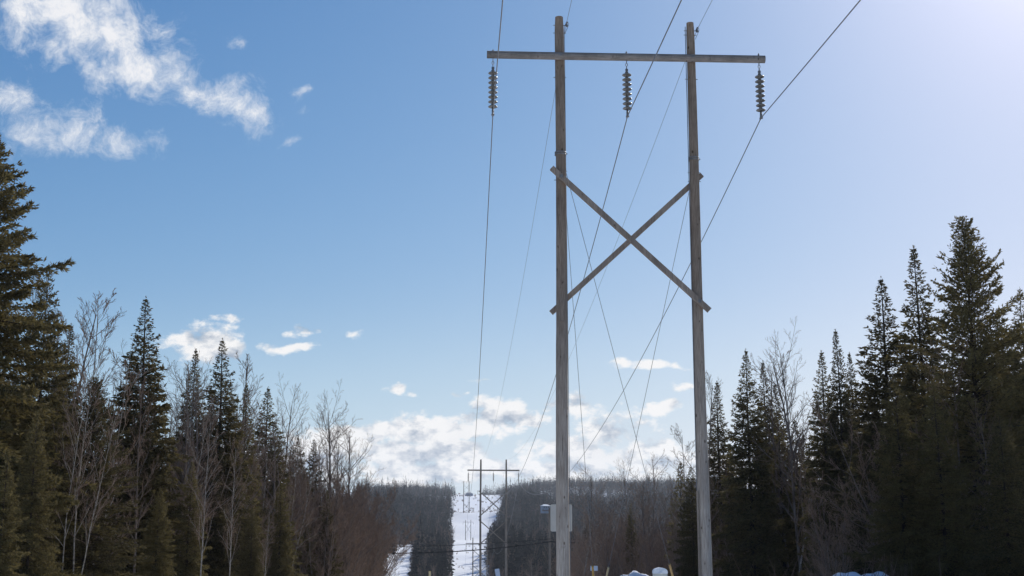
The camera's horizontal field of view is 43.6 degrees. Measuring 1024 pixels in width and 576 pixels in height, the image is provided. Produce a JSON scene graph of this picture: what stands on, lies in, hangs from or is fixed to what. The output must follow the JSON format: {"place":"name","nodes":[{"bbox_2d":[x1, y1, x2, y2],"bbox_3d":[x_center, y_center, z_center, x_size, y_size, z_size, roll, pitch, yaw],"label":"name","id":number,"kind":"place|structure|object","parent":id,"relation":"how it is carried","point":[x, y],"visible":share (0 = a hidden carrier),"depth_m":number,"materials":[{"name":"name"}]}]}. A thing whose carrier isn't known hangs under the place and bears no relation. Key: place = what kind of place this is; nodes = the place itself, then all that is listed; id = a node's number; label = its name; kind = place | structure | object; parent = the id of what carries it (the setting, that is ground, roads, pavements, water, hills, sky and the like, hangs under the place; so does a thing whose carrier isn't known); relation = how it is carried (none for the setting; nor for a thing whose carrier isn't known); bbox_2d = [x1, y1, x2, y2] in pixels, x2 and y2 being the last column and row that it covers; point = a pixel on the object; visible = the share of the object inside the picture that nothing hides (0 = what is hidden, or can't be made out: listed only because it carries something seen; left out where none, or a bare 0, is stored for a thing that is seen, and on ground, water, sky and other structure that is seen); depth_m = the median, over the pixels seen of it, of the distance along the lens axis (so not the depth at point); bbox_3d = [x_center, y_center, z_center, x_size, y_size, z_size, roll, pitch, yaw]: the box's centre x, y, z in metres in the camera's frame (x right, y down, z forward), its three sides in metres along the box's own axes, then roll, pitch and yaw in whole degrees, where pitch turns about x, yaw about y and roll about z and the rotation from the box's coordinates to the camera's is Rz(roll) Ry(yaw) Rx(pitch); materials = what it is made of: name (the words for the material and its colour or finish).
{"place":"outdoors","nodes":[
{"label":"outdoors","id":0,"kind":"place"},
{"bbox_2d":[0,0,1023,494],"label":"sky","id":1,"kind":"structure","parent":0,"point":[302,186],"materials":[{"name":"blue"}]},
{"bbox_2d":[332,487,756,575],"bbox_3d":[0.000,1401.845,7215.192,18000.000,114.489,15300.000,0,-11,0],"label":"ground","id":2,"kind":"structure","parent":0,"point":[458,523],"depth_m":1104.02,"materials":[{"name":"snow"}]},
{"bbox_2d":[0,449,30,575],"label":"spruce tree","id":3,"kind":"object","parent":2,"relation":"on","point":[7,565],"visible":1,"depth_m":34.37,"materials":[{"name":"green plant"}]},
{"bbox_2d":[0,411,63,575],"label":"spruce tree","id":4,"kind":"object","parent":2,"relation":"on","point":[30,566],"visible":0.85,"depth_m":37.35,"materials":[{"name":"green plant"}]},
{"bbox_2d":[3,271,82,569],"bbox_3d":[-18.376,5.772,49.673,4.754,13.861,5.122,8,-14,-34],"label":"spruce tree","id":5,"kind":"object","parent":2,"relation":"on","point":[47,342],"visible":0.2,"depth_m":50.28,"materials":[{"name":"green plant"}]},
{"bbox_2d":[0,133,100,575],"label":"spruce tree","id":6,"kind":"object","parent":2,"relation":"on","point":[15,404],"visible":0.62,"depth_m":42.44,"materials":[{"name":"green plant"}]},
{"bbox_2d":[40,323,87,563],"bbox_3d":[-18.549,7.064,52.847,3.047,11.429,3.027,-9,-14,37],"label":"spruce tree","id":7,"kind":"object","parent":2,"relation":"on","point":[70,340],"visible":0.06,"depth_m":53.44,"materials":[{"name":"green plant"}]},
{"bbox_2d":[34,349,123,574],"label":"birch tree","id":8,"kind":"object","parent":2,"relation":"on","point":[72,480],"visible":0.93,"depth_m":41.81,"materials":[{"name":"grey plant"}]},
{"bbox_2d":[48,320,117,552],"bbox_3d":[-17.621,6.790,51.063,4.419,11.288,5.703,10,-15,-41],"label":"leafless tree","id":9,"kind":"object","parent":2,"relation":"on","point":[67,373],"visible":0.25,"depth_m":51.89,"materials":[{"name":"grey wood"}]},
{"bbox_2d":[45,296,126,418],"bbox_3d":[-20.601,7.222,59.733,3.860,13.901,2.808,7,-13,-31],"label":"leafless tree","id":10,"kind":"object","parent":2,"relation":"on","point":[93,331],"visible":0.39,"depth_m":60.74,"materials":[{"name":"plant"}]},
{"bbox_2d":[43,288,152,558],"bbox_3d":[-17.805,6.577,53.505,6.162,13.158,4.400,11,-15,-43],"label":"birch tree","id":11,"kind":"object","parent":2,"relation":"on","point":[114,360],"visible":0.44,"depth_m":54.02,"materials":[{"name":"grey plant"}]},
{"bbox_2d":[45,376,153,575],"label":"spruce tree","id":12,"kind":"object","parent":2,"relation":"on","point":[99,567],"visible":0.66,"depth_m":44.29,"materials":[{"name":"green plant"}]},
{"bbox_2d":[117,376,159,572],"bbox_3d":[-16.286,8.844,55.819,1.678,10.101,2.308,8,-14,-36],"label":"leafless tree","id":13,"kind":"object","parent":2,"relation":"on","point":[137,461],"visible":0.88,"depth_m":56.03,"materials":[{"name":"plant"}]},
{"bbox_2d":[83,296,194,575],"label":"spruce tree","id":14,"kind":"object","parent":2,"relation":"on","point":[166,455],"visible":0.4,"depth_m":59.52,"materials":[{"name":"green plant"}]},
{"bbox_2d":[104,415,174,575],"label":"spruce tree","id":15,"kind":"object","parent":2,"relation":"on","point":[150,493],"visible":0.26,"depth_m":58.46,"materials":[{"name":"green plant"}]},
{"bbox_2d":[128,488,176,575],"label":"spruce tree","id":16,"kind":"object","parent":2,"relation":"on","point":[162,564],"visible":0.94,"depth_m":48.91,"materials":[{"name":"green plant"}]},
{"bbox_2d":[165,349,208,538],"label":"spruce tree","id":17,"kind":"object","parent":2,"relation":"on","point":[189,404],"visible":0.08,"depth_m":73.85,"materials":[{"name":"green plant"}]},
{"bbox_2d":[157,389,218,515],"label":"leafless tree","id":18,"kind":"object","parent":2,"relation":"on","point":[179,398],"visible":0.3,"depth_m":70.49,"materials":[{"name":"plant"}]},
{"bbox_2d":[165,461,212,575],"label":"spruce tree","id":19,"kind":"object","parent":2,"relation":"on","point":[192,557],"visible":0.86,"depth_m":58.73,"materials":[{"name":"green plant"}]},
{"bbox_2d":[163,364,217,508],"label":"birch tree","id":20,"kind":"object","parent":2,"relation":"on","point":[189,429],"visible":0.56,"depth_m":68.77,"materials":[{"name":"brown plant"}]},
{"bbox_2d":[144,348,238,534],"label":"leafless tree","id":21,"kind":"object","parent":2,"relation":"on","point":[186,402],"visible":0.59,"depth_m":65.52,"materials":[{"name":"grey wood"}]},
{"bbox_2d":[177,392,222,554],"bbox_3d":[-15.307,10.173,62.379,2.203,10.431,2.318,2,-11,-9],"label":"birch tree","id":22,"kind":"object","parent":2,"relation":"on","point":[203,422],"visible":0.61,"depth_m":62.99,"materials":[{"name":"grey plant"}]},
{"bbox_2d":[164,357,236,532],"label":"leafless tree","id":23,"kind":"object","parent":2,"relation":"on","point":[196,433],"visible":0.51,"depth_m":69.78,"materials":[{"name":"grey wood"}]},
{"bbox_2d":[186,407,224,575],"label":"birch tree","id":24,"kind":"object","parent":2,"relation":"on","point":[204,505],"visible":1,"depth_m":45.67,"materials":[{"name":"grey plant"}]},
{"bbox_2d":[188,449,238,575],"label":"spruce tree","id":25,"kind":"object","parent":2,"relation":"on","point":[217,562],"visible":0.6,"depth_m":68.44,"materials":[{"name":"green plant"}]},
{"bbox_2d":[174,338,267,575],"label":"spruce tree","id":26,"kind":"object","parent":2,"relation":"on","point":[226,460],"visible":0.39,"depth_m":71.33,"materials":[{"name":"green plant"}]},
{"bbox_2d":[215,437,247,575],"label":"birch tree","id":27,"kind":"object","parent":2,"relation":"on","point":[231,520],"visible":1,"depth_m":46.50,"materials":[{"name":"grey plant"}]},
{"bbox_2d":[215,351,269,483],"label":"leafless tree","id":28,"kind":"object","parent":2,"relation":"on","point":[247,372],"visible":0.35,"depth_m":84.08,"materials":[{"name":"plant"}]},
{"bbox_2d":[223,388,265,505],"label":"birch tree","id":29,"kind":"object","parent":2,"relation":"on","point":[243,404],"visible":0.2,"depth_m":75.92,"materials":[{"name":"brown plant"}]},
{"bbox_2d":[231,383,265,568],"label":"spruce tree","id":30,"kind":"object","parent":2,"relation":"on","point":[259,519],"visible":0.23,"depth_m":79.29,"materials":[{"name":"green plant"}]},
{"bbox_2d":[233,507,264,575],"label":"spruce tree","id":31,"kind":"object","parent":2,"relation":"on","point":[252,551],"visible":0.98,"depth_m":64.54,"materials":[{"name":"green plant"}]},
{"bbox_2d":[226,374,285,553],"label":"leafless tree","id":32,"kind":"object","parent":2,"relation":"on","point":[246,436],"visible":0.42,"depth_m":76.77,"materials":[{"name":"plant"}]},
{"bbox_2d":[251,386,308,575],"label":"spruce tree","id":33,"kind":"object","parent":2,"relation":"on","point":[272,423],"visible":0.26,"depth_m":91.10,"materials":[{"name":"green plant"}]},
{"bbox_2d":[260,484,305,575],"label":"spruce tree","id":34,"kind":"object","parent":2,"relation":"on","point":[282,569],"visible":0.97,"depth_m":78.29,"materials":[{"name":"green plant"}]},
{"bbox_2d":[245,401,327,570],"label":"leafless tree","id":35,"kind":"object","parent":2,"relation":"on","point":[274,490],"visible":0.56,"depth_m":86.16,"materials":[{"name":"plant"}]},
{"bbox_2d":[247,436,338,566],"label":"leafless tree","id":36,"kind":"object","parent":2,"relation":"on","point":[309,496],"visible":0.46,"depth_m":92.65,"materials":[{"name":"plant"}]},
{"bbox_2d":[272,374,325,524],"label":"leafless tree","id":37,"kind":"object","parent":2,"relation":"on","point":[290,421],"visible":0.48,"depth_m":99.58,"materials":[{"name":"brown wood"}]},
{"bbox_2d":[289,512,320,575],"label":"spruce tree","id":38,"kind":"object","parent":2,"relation":"on","point":[306,542],"visible":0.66,"depth_m":93.76,"materials":[{"name":"green plant"}]},
{"bbox_2d":[283,419,330,565],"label":"birch tree","id":39,"kind":"object","parent":2,"relation":"on","point":[298,476],"visible":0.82,"depth_m":90.84,"materials":[{"name":"brown plant"}]},
{"bbox_2d":[283,495,342,575],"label":"leafless shrub","id":40,"kind":"object","parent":2,"relation":"on","point":[319,554],"visible":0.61,"depth_m":94.00,"materials":[{"name":"plant"}]},
{"bbox_2d":[286,471,353,575],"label":"leafless shrub","id":41,"kind":"object","parent":2,"relation":"on","point":[336,524],"visible":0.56,"depth_m":95.37,"materials":[{"name":"plant"}]},
{"bbox_2d":[290,481,358,572],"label":"leafless shrub","id":42,"kind":"object","parent":2,"relation":"on","point":[330,524],"visible":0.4,"depth_m":96.39,"materials":[{"name":"plant"}]},
{"bbox_2d":[298,380,357,524],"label":"leafless tree","id":43,"kind":"object","parent":2,"relation":"on","point":[327,424],"visible":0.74,"depth_m":104.59,"materials":[{"name":"plant"}]},
{"bbox_2d":[313,490,343,575],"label":"spruce tree","id":44,"kind":"object","parent":2,"relation":"on","point":[338,571],"visible":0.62,"depth_m":95.95,"materials":[{"name":"green plant"}]},
{"bbox_2d":[282,400,376,528],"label":"leafless tree","id":45,"kind":"object","parent":2,"relation":"on","point":[341,466],"visible":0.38,"depth_m":110.55,"materials":[{"name":"plant"}]},
{"bbox_2d":[306,433,358,514],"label":"leafless tree","id":46,"kind":"object","parent":2,"relation":"on","point":[347,510],"visible":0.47,"depth_m":105.05,"materials":[{"name":"plant"}]},
{"bbox_2d":[306,420,377,544],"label":"leafless tree","id":47,"kind":"object","parent":2,"relation":"on","point":[348,452],"visible":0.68,"depth_m":103.99,"materials":[{"name":"plant"}]},
{"bbox_2d":[311,510,379,575],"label":"leafless shrub","id":48,"kind":"object","parent":2,"relation":"on","point":[351,564],"visible":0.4,"depth_m":99.01,"materials":[{"name":"plant"}]},
{"bbox_2d":[322,469,372,575],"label":"leafless shrub","id":49,"kind":"object","parent":2,"relation":"on","point":[350,543],"visible":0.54,"depth_m":100.28,"materials":[{"name":"plant"}]},
{"bbox_2d":[315,415,382,548],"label":"leafless tree","id":50,"kind":"object","parent":2,"relation":"on","point":[348,474],"visible":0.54,"depth_m":110.67,"materials":[{"name":"plant"}]},
{"bbox_2d":[362,490,397,575],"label":"leafless shrub","id":51,"kind":"object","parent":2,"relation":"on","point":[383,537],"visible":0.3,"depth_m":115.09,"materials":[{"name":"plant"}]},
{"bbox_2d":[356,479,420,575],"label":"leafless shrub","id":52,"kind":"object","parent":2,"relation":"on","point":[409,527],"visible":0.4,"depth_m":113.51,"materials":[{"name":"plant"}]},
{"bbox_2d":[377,483,590,511],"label":"crest forest of conifers","id":53,"kind":"object","parent":2,"relation":"on","point":[402,497],"visible":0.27,"depth_m":1286.61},
{"bbox_2d":[467,459,519,575],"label":"wooden frame pylon","id":54,"kind":"object","parent":2,"relation":"on","point":[480,522],"visible":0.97,"depth_m":217.66,"materials":[{"name":"wood"}]},
{"bbox_2d":[320,472,718,543],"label":"hill forest of conifers","id":55,"kind":"object","parent":2,"relation":"on","point":[535,500],"visible":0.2,"depth_m":1186.82,"materials":[{"name":"plant"}]},
{"bbox_2d":[360,505,680,575],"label":"valley forest of conifers","id":56,"kind":"object","parent":2,"relation":"on","point":[431,546],"visible":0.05,"depth_m":566.33,"materials":[{"name":"plant"}]},
{"bbox_2d":[379,517,665,575],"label":"valley forest of leafless trees","id":57,"kind":"object","parent":2,"relation":"on","point":[490,566],"visible":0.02,"depth_m":588.21,"materials":[{"name":"plant"}]},
{"bbox_2d":[361,487,686,531],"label":"hill forest of leafless trees","id":58,"kind":"object","parent":2,"relation":"on","point":[519,512],"visible":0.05,"depth_m":1167.71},
{"bbox_2d":[356,473,718,511],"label":"ridge forest of conifers","id":59,"kind":"object","parent":2,"relation":"on","point":[552,484],"visible":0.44,"depth_m":1987.11,"materials":[{"name":"plant"}]},
{"bbox_2d":[569,461,614,575],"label":"leafless tree","id":60,"kind":"object","parent":2,"relation":"on","point":[574,500],"visible":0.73,"depth_m":137.47,"materials":[{"name":"plant"}]},
{"bbox_2d":[571,486,625,575],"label":"birch tree","id":61,"kind":"object","parent":2,"relation":"on","point":[588,520],"visible":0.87,"depth_m":118.50,"materials":[{"name":"brown plant"}]},
{"bbox_2d":[588,505,632,575],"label":"leafless shrub","id":62,"kind":"object","parent":2,"relation":"on","point":[614,551],"visible":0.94,"depth_m":112.41,"materials":[{"name":"plant"}]},
{"bbox_2d":[487,16,765,575],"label":"wooden frame pylon","id":63,"kind":"object","parent":2,"relation":"on","point":[559,55],"visible":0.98,"depth_m":40.86,"materials":[{"name":"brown wood"}]},
{"bbox_2d":[464,0,502,575],"bbox_3d":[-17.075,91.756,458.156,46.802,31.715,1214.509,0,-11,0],"label":"power line","id":64,"kind":"object","parent":63,"relation":"hanging from","point":[488,209],"visible":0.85,"depth_m":47.03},
{"bbox_2d":[468,0,681,559],"bbox_3d":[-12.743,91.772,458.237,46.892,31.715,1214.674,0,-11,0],"label":"power line","id":65,"kind":"object","parent":63,"relation":"hanging from","point":[606,196],"visible":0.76,"depth_m":45.18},
{"bbox_2d":[473,0,860,568],"bbox_3d":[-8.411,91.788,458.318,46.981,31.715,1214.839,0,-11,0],"label":"power line","id":66,"kind":"object","parent":63,"relation":"hanging from","point":[717,209],"visible":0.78,"depth_m":45.85,"materials":[{"name":"metal"}]},
{"bbox_2d":[603,451,649,546],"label":"leafless tree","id":67,"kind":"object","parent":2,"relation":"on","point":[621,467],"visible":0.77,"depth_m":128.95,"materials":[{"name":"plant"}]},
{"bbox_2d":[622,505,645,574],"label":"spruce tree","id":68,"kind":"object","parent":2,"relation":"on","point":[630,530],"visible":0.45,"depth_m":117.67,"materials":[{"name":"green plant"}]},
{"bbox_2d":[605,509,668,575],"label":"leafless shrub","id":69,"kind":"object","parent":2,"relation":"on","point":[639,548],"visible":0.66,"depth_m":112.43,"materials":[{"name":"plant"}]},
{"bbox_2d":[609,471,679,574],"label":"leafless tree","id":70,"kind":"object","parent":2,"relation":"on","point":[642,493],"visible":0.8,"depth_m":114.14,"materials":[{"name":"plant"}]},
{"bbox_2d":[627,450,675,558],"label":"leafless tree","id":71,"kind":"object","parent":2,"relation":"on","point":[653,473],"visible":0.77,"depth_m":123.20,"materials":[{"name":"plant"}]},
{"bbox_2d":[635,510,679,575],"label":"leafless shrub","id":72,"kind":"object","parent":2,"relation":"on","point":[664,535],"visible":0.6,"depth_m":108.78,"materials":[{"name":"plant"}]},
{"bbox_2d":[663,462,692,575],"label":"spruce tree","id":73,"kind":"object","parent":2,"relation":"on","point":[677,505],"visible":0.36,"depth_m":106.23,"materials":[{"name":"green plant"}]},
{"bbox_2d":[660,424,695,574],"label":"birch tree","id":74,"kind":"object","parent":2,"relation":"on","point":[685,476],"visible":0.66,"depth_m":100.66,"materials":[{"name":"grey plant"}]},
{"bbox_2d":[673,465,716,575],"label":"spruce tree","id":75,"kind":"object","parent":2,"relation":"on","point":[689,559],"visible":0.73,"depth_m":78.43,"materials":[{"name":"green plant"}]},
{"bbox_2d":[680,373,731,521],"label":"leafless tree","id":76,"kind":"object","parent":2,"relation":"on","point":[710,430],"visible":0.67,"depth_m":82.73,"materials":[{"name":"grey wood"}]},
{"bbox_2d":[707,380,744,574],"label":"spruce tree","id":77,"kind":"object","parent":2,"relation":"on","point":[718,455],"visible":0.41,"depth_m":87.05,"materials":[{"name":"green plant"}]},
{"bbox_2d":[712,349,792,575],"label":"spruce tree","id":78,"kind":"object","parent":2,"relation":"on","point":[749,473],"visible":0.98,"depth_m":78.51,"materials":[{"name":"green plant"}]},
{"bbox_2d":[573,552,940,575],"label":"dry weeds","id":79,"kind":"object","parent":2,"relation":"on","point":[893,572],"visible":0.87,"depth_m":42.98,"materials":[{"name":"plant"}]},
{"bbox_2d":[720,354,812,569],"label":"leafless tree","id":80,"kind":"object","parent":2,"relation":"on","point":[772,437],"visible":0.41,"depth_m":81.77,"materials":[{"name":"plant"}]},
{"bbox_2d":[746,360,796,571],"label":"spruce tree","id":81,"kind":"object","parent":2,"relation":"on","point":[761,388],"visible":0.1,"depth_m":83.69,"materials":[{"name":"green plant"}]},
{"bbox_2d":[742,316,812,573],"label":"leafless tree","id":82,"kind":"object","parent":2,"relation":"on","point":[790,458],"visible":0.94,"depth_m":78.09,"materials":[{"name":"grey wood"}]},
{"bbox_2d":[744,349,820,569],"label":"leafless tree","id":83,"kind":"object","parent":2,"relation":"on","point":[783,409],"visible":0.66,"depth_m":80.31,"materials":[{"name":"plant"}]},
{"bbox_2d":[765,410,805,575],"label":"spruce tree","id":84,"kind":"object","parent":2,"relation":"on","point":[788,521],"visible":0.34,"depth_m":81.51,"materials":[{"name":"green plant"}]},
{"bbox_2d":[767,385,805,562],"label":"spruce tree","id":85,"kind":"object","parent":2,"relation":"on","point":[785,437],"visible":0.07,"depth_m":85.39,"materials":[{"name":"green plant"}]},
{"bbox_2d":[783,435,819,575],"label":"spruce tree","id":86,"kind":"object","parent":2,"relation":"on","point":[792,526],"visible":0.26,"depth_m":79.08,"materials":[{"name":"green plant"}]},
{"bbox_2d":[797,350,849,575],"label":"spruce tree","id":87,"kind":"object","parent":2,"relation":"on","point":[816,461],"visible":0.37,"depth_m":71.28,"materials":[{"name":"green plant"}]},
{"bbox_2d":[790,464,859,575],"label":"leafless shrub","id":88,"kind":"object","parent":2,"relation":"on","point":[828,543],"visible":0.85,"depth_m":54.03,"materials":[{"name":"plant"}]},
{"bbox_2d":[801,480,859,575],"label":"leafless shrub","id":89,"kind":"object","parent":2,"relation":"on","point":[831,543],"visible":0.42,"depth_m":62.31,"materials":[{"name":"plant"}]},
{"bbox_2d":[813,329,873,571],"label":"spruce tree","id":90,"kind":"object","parent":2,"relation":"on","point":[841,433],"visible":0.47,"depth_m":70.53,"materials":[{"name":"green plant"}]},
{"bbox_2d":[842,352,869,481],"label":"spruce tree","id":91,"kind":"object","parent":2,"relation":"on","point":[855,406],"visible":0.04,"depth_m":73.25,"materials":[{"name":"green plant"}]},
{"bbox_2d":[829,276,914,574],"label":"spruce tree","id":92,"kind":"object","parent":2,"relation":"on","point":[873,398],"visible":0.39,"depth_m":57.77,"materials":[{"name":"green plant"}]},
{"bbox_2d":[807,398,945,573],"bbox_3d":[14.656,8.440,49.964,5.819,8.522,3.390,-2,-12,12],"label":"leafless shrub","id":93,"kind":"object","parent":2,"relation":"on","point":[864,471],"visible":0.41,"depth_m":50.12,"materials":[{"name":"plant"}]},
{"bbox_2d":[845,433,934,560],"bbox_3d":[16.045,9.721,53.830,4.085,7.670,5.492,-3,-12,16],"label":"leafless shrub","id":94,"kind":"object","parent":2,"relation":"on","point":[861,505],"visible":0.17,"depth_m":54.67,"materials":[{"name":"plant"}]},
{"bbox_2d":[842,376,955,575],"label":"spruce tree","id":95,"kind":"object","parent":2,"relation":"on","point":[907,508],"visible":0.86,"depth_m":45.20,"materials":[{"name":"green plant"}]},
{"bbox_2d":[877,245,966,554],"bbox_3d":[17.438,5.684,54.027,4.592,15.400,4.623,-10,-15,41],"label":"spruce tree","id":96,"kind":"object","parent":2,"relation":"on","point":[911,375],"visible":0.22,"depth_m":54.37,"materials":[{"name":"green plant"}]},
{"bbox_2d":[894,385,990,575],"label":"spruce tree","id":97,"kind":"object","parent":2,"relation":"on","point":[946,503],"visible":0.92,"depth_m":44.08,"materials":[{"name":"green plant"}]},
{"bbox_2d":[882,216,1023,575],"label":"spruce tree","id":98,"kind":"object","parent":2,"relation":"on","point":[975,362],"visible":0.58,"depth_m":47.90,"materials":[{"name":"green plant"}]},
{"bbox_2d":[898,328,1022,534],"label":"leafless tree","id":99,"kind":"object","parent":2,"relation":"on","point":[957,425],"visible":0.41,"depth_m":47.53,"materials":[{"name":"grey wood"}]},
{"bbox_2d":[955,389,1000,548],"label":"leafless tree","id":100,"kind":"object","parent":2,"relation":"on","point":[977,415],"visible":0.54,"depth_m":45.97,"materials":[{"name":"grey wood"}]},
{"bbox_2d":[940,318,1023,572],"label":"spruce tree","id":101,"kind":"object","parent":2,"relation":"on","point":[985,436],"visible":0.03,"depth_m":48.83,"materials":[{"name":"green plant"}]},
{"bbox_2d":[997,287,1023,547],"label":"spruce tree","id":102,"kind":"object","parent":2,"relation":"on","point":[1021,410],"visible":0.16,"depth_m":50.39,"materials":[{"name":"green plant"}]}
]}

